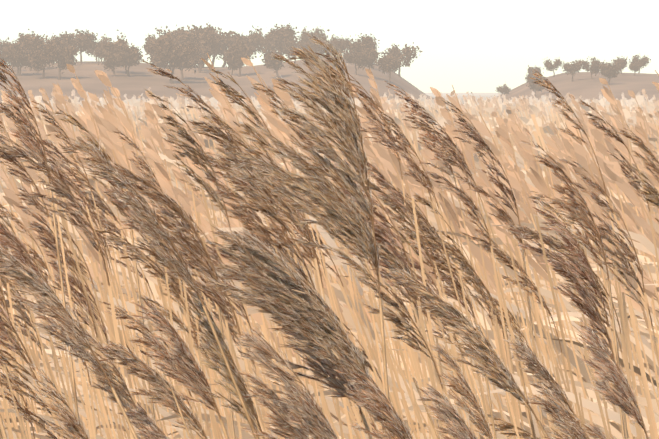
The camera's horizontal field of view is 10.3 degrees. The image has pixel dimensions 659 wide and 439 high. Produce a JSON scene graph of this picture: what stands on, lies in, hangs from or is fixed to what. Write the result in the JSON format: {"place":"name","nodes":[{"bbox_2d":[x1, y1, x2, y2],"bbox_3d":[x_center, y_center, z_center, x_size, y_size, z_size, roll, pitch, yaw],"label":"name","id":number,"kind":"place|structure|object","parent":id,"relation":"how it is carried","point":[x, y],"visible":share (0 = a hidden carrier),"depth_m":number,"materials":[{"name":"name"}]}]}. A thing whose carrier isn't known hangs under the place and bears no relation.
{"place":"outdoors","nodes":[
{"label":"outdoors","id":0,"kind":"place"},
{"bbox_2d":[8,93,501,417],"bbox_3d":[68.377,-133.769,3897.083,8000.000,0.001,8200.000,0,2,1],"label":"ground","id":1,"kind":"structure","parent":0,"point":[478,95],"depth_m":2981.83,"materials":[{"name":"beige soil"}]},
{"bbox_2d":[0,298,548,438],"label":"stems","id":2,"kind":"object","parent":1,"relation":"on","point":[250,422],"visible":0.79,"depth_m":4.00,"materials":[{"name":"beige plant"}]},
{"bbox_2d":[0,53,658,438],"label":"reeds","id":3,"kind":"object","parent":1,"relation":"on","point":[506,127],"visible":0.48,"depth_m":11.42,"materials":[{"name":"beige plant"}]},
{"bbox_2d":[0,173,658,438],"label":"reeds","id":4,"kind":"object","parent":1,"relation":"on","point":[103,421],"visible":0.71,"depth_m":6.85,"materials":[{"name":"beige plant"}]},
{"bbox_2d":[0,33,658,438],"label":"reed plumes","id":5,"kind":"object","parent":4,"relation":"attached to","point":[578,271],"visible":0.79,"depth_m":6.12,"materials":[{"name":"brown plant"}]},
{"bbox_2d":[0,58,658,106],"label":"hills","id":6,"kind":"structure","parent":0,"point":[141,77],"depth_m":293.56,"materials":[{"name":"brown soil"}]},
{"bbox_2d":[0,0,658,92],"label":"sky","id":7,"kind":"structure","parent":0,"point":[474,46],"materials":[{"name":"white"}]}
]}

